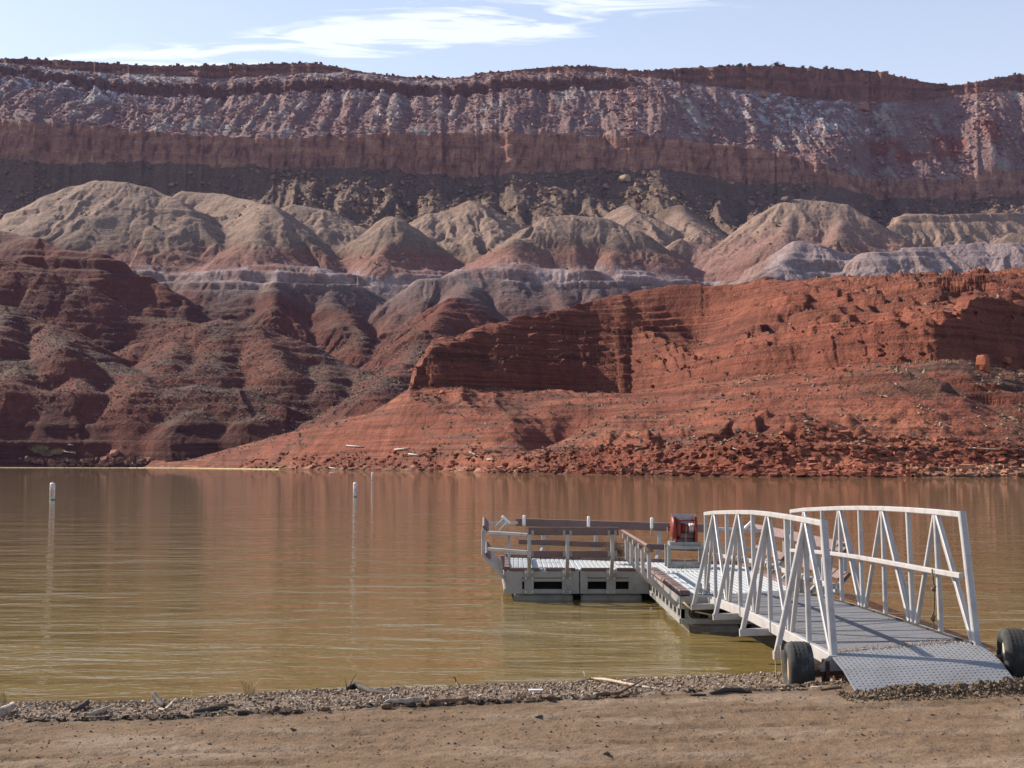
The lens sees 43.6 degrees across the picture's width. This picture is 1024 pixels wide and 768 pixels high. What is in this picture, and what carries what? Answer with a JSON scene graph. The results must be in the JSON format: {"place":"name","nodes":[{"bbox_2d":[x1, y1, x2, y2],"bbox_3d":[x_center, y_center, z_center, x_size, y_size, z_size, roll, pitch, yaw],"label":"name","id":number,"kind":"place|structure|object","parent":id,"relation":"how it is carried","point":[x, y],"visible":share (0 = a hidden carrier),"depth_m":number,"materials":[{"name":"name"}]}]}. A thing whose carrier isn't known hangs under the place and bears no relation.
{"place":"outdoors","nodes":[
{"label":"outdoors","id":0,"kind":"place"},
{"bbox_2d":[0,468,1023,702],"bbox_3d":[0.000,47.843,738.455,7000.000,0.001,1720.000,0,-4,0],"label":"lake","id":1,"kind":"structure","parent":0,"point":[126,584],"depth_m":26.20,"materials":[{"name":"liquid"}]},
{"bbox_2d":[49,482,54,499],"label":"buoy","id":2,"kind":"object","parent":1,"relation":"on","point":[52,490],"visible":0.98,"depth_m":80.28,"materials":[{"name":"white plastic"}]},
{"bbox_2d":[0,467,279,469],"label":"floating boom","id":3,"kind":"object","parent":1,"relation":"on","point":[124,467],"visible":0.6,"depth_m":587.07,"materials":[{"name":"yellow plastic"}]},
{"bbox_2d":[353,482,356,496],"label":"buoy","id":4,"kind":"object","parent":1,"relation":"on","point":[354,489],"visible":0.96,"depth_m":86.87,"materials":[{"name":"white plastic"}]},
{"bbox_2d":[481,515,850,631],"bbox_3d":[1.977,2.987,20.675,5.069,1.503,7.740,0,-4,0],"label":"floating dock","id":5,"kind":"object","parent":1,"relation":"on","point":[567,574],"visible":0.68,"depth_m":21.40,"materials":[{"name":"grey metal"}]},
{"bbox_2d":[600,536,629,558],"bbox_3d":[1.822,2.887,22.620,0.618,0.413,0.608,0,-4,0],"label":"tumbleweed","id":6,"kind":"object","parent":5,"relation":"on","point":[618,549],"visible":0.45,"depth_m":22.55,"materials":[{"name":"brown plant"}]},
{"bbox_2d":[664,514,703,567],"bbox_3d":[2.953,2.680,21.913,0.645,0.900,0.483,0,-4,0],"label":"winch","id":7,"kind":"object","parent":5,"relation":"on","point":[683,530],"visible":0.98,"depth_m":21.80,"materials":[{"name":"metal"}]},
{"bbox_2d":[0,180,1023,437],"bbox_3d":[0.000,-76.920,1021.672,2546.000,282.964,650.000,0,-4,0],"label":"badland hills","id":8,"kind":"structure","parent":0,"point":[454,276],"depth_m":1035.10,"materials":[{"name":"stone"}]},
{"bbox_2d":[0,259,426,431],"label":"hill sagebrush","id":9,"kind":"object","parent":8,"relation":"on","point":[201,364],"visible":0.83,"depth_m":794.60,"materials":[{"name":"green plant"}]},
{"bbox_2d":[9,192,973,280],"bbox_3d":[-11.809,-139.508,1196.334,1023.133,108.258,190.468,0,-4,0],"label":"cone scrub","id":10,"kind":"object","parent":8,"relation":"on","point":[776,225],"visible":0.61,"depth_m":1181.78,"materials":[{"name":"green plant"}]},
{"bbox_2d":[781,196,791,202],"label":"boulder","id":11,"kind":"object","parent":8,"relation":"on","point":[786,199],"visible":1,"depth_m":1240.12,"materials":[{"name":"grey stone"}]},
{"bbox_2d":[0,58,1023,233],"bbox_3d":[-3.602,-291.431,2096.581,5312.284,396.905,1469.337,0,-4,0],"label":"mesa","id":12,"kind":"structure","parent":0,"point":[82,152],"depth_m":1724.67,"materials":[{"name":"brown stone"}]},
{"bbox_2d":[0,64,1023,180],"bbox_3d":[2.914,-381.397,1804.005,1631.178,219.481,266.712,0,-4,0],"label":"talus rubble","id":13,"kind":"object","parent":12,"relation":"on","point":[551,110],"visible":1,"depth_m":1804.13,"materials":[{"name":"brown stone"}]},
{"bbox_2d":[0,159,1023,235],"bbox_3d":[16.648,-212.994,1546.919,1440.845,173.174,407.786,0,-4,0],"label":"talus rubble","id":14,"kind":"object","parent":12,"relation":"on","point":[636,183],"visible":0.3,"depth_m":1616.94,"materials":[{"name":"stone"}]},
{"bbox_2d":[1,56,1023,94],"bbox_3d":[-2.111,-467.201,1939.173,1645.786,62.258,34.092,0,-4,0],"label":"rim blocks","id":15,"kind":"structure","parent":12,"relation":"on","point":[623,70],"depth_m":1938.56,"materials":[{"name":"brown stone"}]},
{"bbox_2d":[618,174,630,182],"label":"boulder","id":16,"kind":"object","parent":12,"relation":"on","point":[624,178],"visible":1,"depth_m":1630.33,"materials":[{"name":"beige stone"}]},
{"bbox_2d":[758,92,767,97],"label":"boulder","id":17,"kind":"object","parent":12,"relation":"on","point":[763,94],"visible":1,"depth_m":1903.46,"materials":[{"name":"stone"}]},
{"bbox_2d":[857,103,868,111],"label":"boulder","id":18,"kind":"object","parent":12,"relation":"on","point":[864,107],"visible":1,"depth_m":1903.62,"materials":[{"name":"stone"}]},
{"bbox_2d":[0,267,1023,477],"bbox_3d":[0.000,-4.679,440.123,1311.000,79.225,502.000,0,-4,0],"label":"red headland","id":19,"kind":"structure","parent":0,"point":[686,308],"depth_m":363.99,"materials":[{"name":"red stone"}]},
{"bbox_2d":[27,444,49,452],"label":"bush","id":20,"kind":"object","parent":19,"relation":"on","point":[38,450],"visible":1,"depth_m":673.80,"materials":[{"name":"green plant"}]},
{"bbox_2d":[39,450,55,455],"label":"bush","id":21,"kind":"object","parent":19,"relation":"on","point":[45,452],"visible":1,"depth_m":672.71,"materials":[{"name":"green plant"}]},
{"bbox_2d":[51,447,63,454],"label":"bush","id":22,"kind":"object","parent":19,"relation":"on","point":[58,452],"visible":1,"depth_m":674.21,"materials":[{"name":"green plant"}]},
{"bbox_2d":[19,455,189,466],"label":"bank rubble","id":23,"kind":"object","parent":19,"relation":"on","point":[129,461],"visible":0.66,"depth_m":669.52,"materials":[{"name":"stone"}]},
{"bbox_2d":[110,450,119,455],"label":"boulder","id":24,"kind":"object","parent":19,"relation":"on","point":[114,452],"visible":1,"depth_m":674.08,"materials":[{"name":"stone"}]},
{"bbox_2d":[459,450,476,455],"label":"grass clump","id":25,"kind":"object","parent":19,"relation":"on","point":[468,453],"visible":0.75,"depth_m":328.29,"materials":[{"name":"beige plant"}]},
{"bbox_2d":[479,447,499,451],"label":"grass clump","id":26,"kind":"object","parent":19,"relation":"on","point":[487,450],"visible":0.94,"depth_m":318.12,"materials":[{"name":"beige plant"}]},
{"bbox_2d":[182,267,1023,458],"bbox_3d":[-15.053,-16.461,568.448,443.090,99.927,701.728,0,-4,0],"label":"sagebrush","id":27,"kind":"object","parent":19,"relation":"on","point":[737,430],"visible":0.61,"depth_m":305.81,"materials":[{"name":"green plant"}]},
{"bbox_2d":[240,425,1023,476],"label":"bank rubble","id":28,"kind":"object","parent":19,"relation":"on","point":[746,470],"visible":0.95,"depth_m":220.98,"materials":[{"name":"red stone"}]},
{"bbox_2d":[409,285,1023,400],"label":"ledge rubble","id":29,"kind":"object","parent":19,"relation":"on","point":[937,345],"visible":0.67,"depth_m":358.24,"materials":[{"name":"red stone"}]},
{"bbox_2d":[976,355,990,372],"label":"rock pinnacle","id":30,"kind":"object","parent":19,"relation":"on","point":[982,362],"visible":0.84,"depth_m":288.37,"materials":[{"name":"orange stone"}]},
{"bbox_2d":[1002,356,1011,363],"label":"boulder","id":31,"kind":"object","parent":19,"relation":"on","point":[1006,360],"visible":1,"depth_m":326.52,"materials":[{"name":"red stone"}]},
{"bbox_2d":[0,675,1023,767],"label":"beach","id":32,"kind":"structure","parent":0,"point":[900,744],"depth_m":8.46,"materials":[{"name":"brown sand"}]},
{"bbox_2d":[0,687,8,702],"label":"dry grass","id":33,"kind":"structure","parent":32,"relation":"on","point":[4,698],"depth_m":11.03,"materials":[{"name":"plant"}]},
{"bbox_2d":[0,702,14,716],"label":"driftwood stump","id":34,"kind":"object","parent":32,"relation":"on","point":[7,708],"visible":0.91,"depth_m":9.48,"materials":[{"name":"beige wood"}]},
{"bbox_2d":[71,699,89,711],"bbox_3d":[-3.372,2.526,10.019,0.062,0.060,0.454,0,-4,-4],"label":"driftwood log","id":35,"kind":"object","parent":32,"relation":"on","point":[83,704],"visible":0.92,"depth_m":9.97,"materials":[{"name":"grey wood"}]},
{"bbox_2d":[86,715,111,718],"bbox_3d":[-2.891,2.336,8.963,0.180,0.029,0.028,0,-4,0],"label":"driftwood slab","id":36,"kind":"object","parent":32,"relation":"on","point":[104,717],"depth_m":8.95,"materials":[{"name":"grey wood"}]},
{"bbox_2d":[87,703,115,715],"bbox_3d":[-3.066,2.424,9.528,0.042,0.146,1.029,0,-4,-7],"label":"driftwood slab","id":37,"kind":"object","parent":32,"relation":"on","point":[99,710],"depth_m":9.50,"materials":[{"name":"grey wood"}]},
{"bbox_2d":[151,692,165,707],"bbox_3d":[-2.800,2.514,10.172,0.055,0.077,0.375,2,-4,-28],"label":"driftwood root","id":38,"kind":"object","parent":32,"relation":"on","point":[158,699],"visible":0.97,"depth_m":10.18,"materials":[{"name":"beige wood"}]},
{"bbox_2d":[158,698,176,710],"bbox_3d":[-2.679,2.483,9.937,0.094,0.048,0.617,0,-4,-7],"label":"driftwood curl","id":39,"kind":"object","parent":32,"relation":"on","point":[166,708],"visible":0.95,"depth_m":9.76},
{"bbox_2d":[159,714,182,716],"bbox_3d":[-2.414,2.349,9.069,0.170,0.020,0.018,1,-4,-9],"label":"driftwood stick","id":40,"kind":"object","parent":32,"relation":"on","point":[163,715],"visible":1,"depth_m":9.06,"materials":[{"name":"grey wood"}]},
{"bbox_2d":[193,712,221,715],"bbox_3d":[-2.177,2.362,9.157,0.212,0.032,0.022,-1,-4,8],"label":"driftwood stick","id":41,"kind":"object","parent":32,"relation":"on","point":[196,714],"visible":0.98,"depth_m":9.15,"materials":[{"name":"grey wood"}]},
{"bbox_2d":[193,706,227,712],"bbox_3d":[-2.268,2.422,9.505,0.098,0.106,0.564,-1,-4,11],"label":"driftwood log","id":42,"kind":"object","parent":32,"relation":"on","point":[211,709],"visible":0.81,"depth_m":9.60,"materials":[{"name":"grey wood"}]},
{"bbox_2d":[216,703,234,705],"bbox_3d":[-2.229,2.493,9.948,0.032,0.041,0.161,-3,-5,40],"label":"driftwood piece","id":43,"kind":"object","parent":32,"relation":"on","point":[230,704],"visible":0.71,"depth_m":9.95,"materials":[{"name":"wood"}]},
{"bbox_2d":[235,710,245,714],"bbox_3d":[-1.939,2.348,9.143,0.074,0.035,0.039,0,-4,0],"label":"driftwood piece","id":44,"kind":"object","parent":32,"relation":"on","point":[242,712],"visible":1,"depth_m":9.13,"materials":[{"name":"grey wood"}]},
{"bbox_2d":[240,678,258,695],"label":"dry grass","id":45,"kind":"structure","parent":32,"relation":"on","point":[246,687],"depth_m":11.73,"materials":[{"name":"plant"}]},
{"bbox_2d":[321,706,330,710],"bbox_3d":[-1.354,2.366,9.325,0.071,0.040,0.046,0,-4,0],"label":"driftwood knot","id":46,"kind":"object","parent":32,"relation":"on","point":[324,708],"visible":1,"depth_m":9.31,"materials":[{"name":"brown wood"}]},
{"bbox_2d":[345,675,397,694],"bbox_3d":[-1.235,2.681,11.187,0.135,0.144,1.032,2,-4,-26],"label":"driftwood root","id":47,"kind":"object","parent":32,"relation":"on","point":[358,685],"visible":0.91,"depth_m":11.31,"materials":[{"name":"grey wood"}]},
{"bbox_2d":[381,703,391,708],"bbox_3d":[-0.925,2.361,9.367,0.078,0.047,0.041,2,-4,-23],"label":"bark lump","id":48,"kind":"object","parent":32,"relation":"on","point":[386,706],"visible":1,"depth_m":9.36,"materials":[{"name":"brown wood"}]},
{"bbox_2d":[383,691,421,704],"bbox_3d":[-0.780,2.356,9.599,0.177,0.146,0.486,-2,-4,34],"label":"driftwood log","id":49,"kind":"object","parent":32,"relation":"on","point":[406,701],"visible":0.93,"depth_m":9.48,"materials":[{"name":"grey wood"}]},
{"bbox_2d":[0,681,832,722],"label":"wrack line","id":50,"kind":"object","parent":32,"relation":"on","point":[289,709],"visible":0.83,"depth_m":9.44,"materials":[{"name":"plant"}]},
{"bbox_2d":[0,671,849,721],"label":"gravel","id":51,"kind":"structure","parent":32,"relation":"on","point":[21,705],"depth_m":10.72,"materials":[{"name":"grey gravel"}]},
{"bbox_2d":[575,671,657,688],"bbox_3d":[0.828,2.695,11.474,0.372,0.275,2.127,1,-4,-12],"label":"driftwood branch","id":52,"kind":"object","parent":51,"relation":"on","point":[614,681],"visible":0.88,"depth_m":11.42,"materials":[{"name":"beige wood"}]},
{"bbox_2d":[426,696,468,704],"bbox_3d":[-0.481,2.365,9.553,0.322,0.063,0.069,1,-4,-17],"label":"driftwood log","id":53,"kind":"object","parent":32,"relation":"on","point":[446,700],"visible":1,"depth_m":9.54,"materials":[{"name":"wood"}]},
{"bbox_2d":[504,698,511,702],"bbox_3d":[-0.031,2.377,9.593,0.064,0.037,0.041,0,-4,0],"label":"bark chunk","id":54,"kind":"object","parent":32,"relation":"on","point":[506,700],"visible":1,"depth_m":9.58,"materials":[{"name":"brown wood"}]},
{"bbox_2d":[0,690,1023,767],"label":"sand pebbles","id":55,"kind":"object","parent":32,"relation":"on","point":[332,745],"visible":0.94,"depth_m":8.42,"materials":[{"name":"stone"}]},
{"bbox_2d":[595,678,645,696],"bbox_3d":[0.991,2.414,10.267,0.272,0.092,1.110,-2,-4,27],"label":"driftwood branch","id":56,"kind":"object","parent":32,"relation":"on","point":[606,693],"visible":1,"depth_m":9.87,"materials":[{"name":"wood"}]},
{"bbox_2d":[690,693,705,695],"bbox_3d":[1.428,2.385,9.818,0.123,0.024,0.020,-1,-4,17],"label":"driftwood piece","id":57,"kind":"object","parent":32,"relation":"on","point":[693,694],"visible":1,"depth_m":9.81,"materials":[{"name":"wood"}]},
{"bbox_2d":[709,687,751,693],"bbox_3d":[1.681,2.368,9.901,0.346,0.045,0.087,1,-4,-9],"label":"driftwood bark","id":58,"kind":"object","parent":32,"relation":"on","point":[730,689],"visible":1,"depth_m":9.90,"materials":[{"name":"brown wood"}]},
{"bbox_2d":[785,681,839,689],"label":"sand clods","id":59,"kind":"object","parent":32,"relation":"on","point":[838,683],"visible":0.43,"depth_m":10.23,"materials":[{"name":"soil"}]},
{"bbox_2d":[820,686,841,689],"bbox_3d":[2.501,2.388,10.043,0.192,0.022,0.015,1,-4,-17],"label":"driftwood stick","id":60,"kind":"object","parent":32,"relation":"on","point":[831,688],"visible":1,"depth_m":10.04,"materials":[{"name":"wood"}]},
{"bbox_2d":[691,506,1023,690],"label":"gangway","id":61,"kind":"object","parent":32,"relation":"on","point":[781,614],"visible":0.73,"depth_m":11.77,"materials":[{"name":"paint"}]},
{"bbox_2d":[774,646,776,676],"bbox_3d":[2.369,2.531,11.481,0.024,0.363,0.042,0,-4,0],"label":"pale cord","id":62,"kind":"object","parent":61,"relation":"hanging from","point":[775,661],"visible":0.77,"depth_m":11.48,"materials":[{"name":"fabric"}]},
{"bbox_2d":[780,646,782,677],"bbox_3d":[2.429,2.537,11.482,0.048,0.372,0.019,-3,-5,42],"label":"pale cord","id":63,"kind":"object","parent":61,"relation":"hanging from","point":[781,661],"visible":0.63,"depth_m":11.48,"materials":[{"name":"fabric"}]},
{"bbox_2d":[796,617,965,651],"bbox_3d":[3.285,2.312,12.024,1.148,0.128,2.626,0,-4,0],"label":"deck grit","id":64,"kind":"object","parent":61,"relation":"on","point":[908,645],"visible":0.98,"depth_m":10.89,"materials":[{"name":"stone"}]},
{"bbox_2d":[930,569,936,627],"bbox_3d":[3.796,1.933,11.533,0.064,0.531,0.045,0,-4,0],"label":"hanging rope","id":65,"kind":"object","parent":61,"relation":"hanging from","point":[933,589],"visible":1,"depth_m":11.52,"materials":[{"name":"brown fabric"}]},
{"bbox_2d":[835,676,1023,702],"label":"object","id":66,"kind":"object","parent":32,"relation":"on","point":[880,694],"visible":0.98,"depth_m":9.68,"materials":[{"name":"gravel"}]},
{"bbox_2d":[0,0,1023,84],"label":"sky","id":67,"kind":"structure","parent":0,"point":[952,42],"materials":[{"name":"blue"}]}
]}

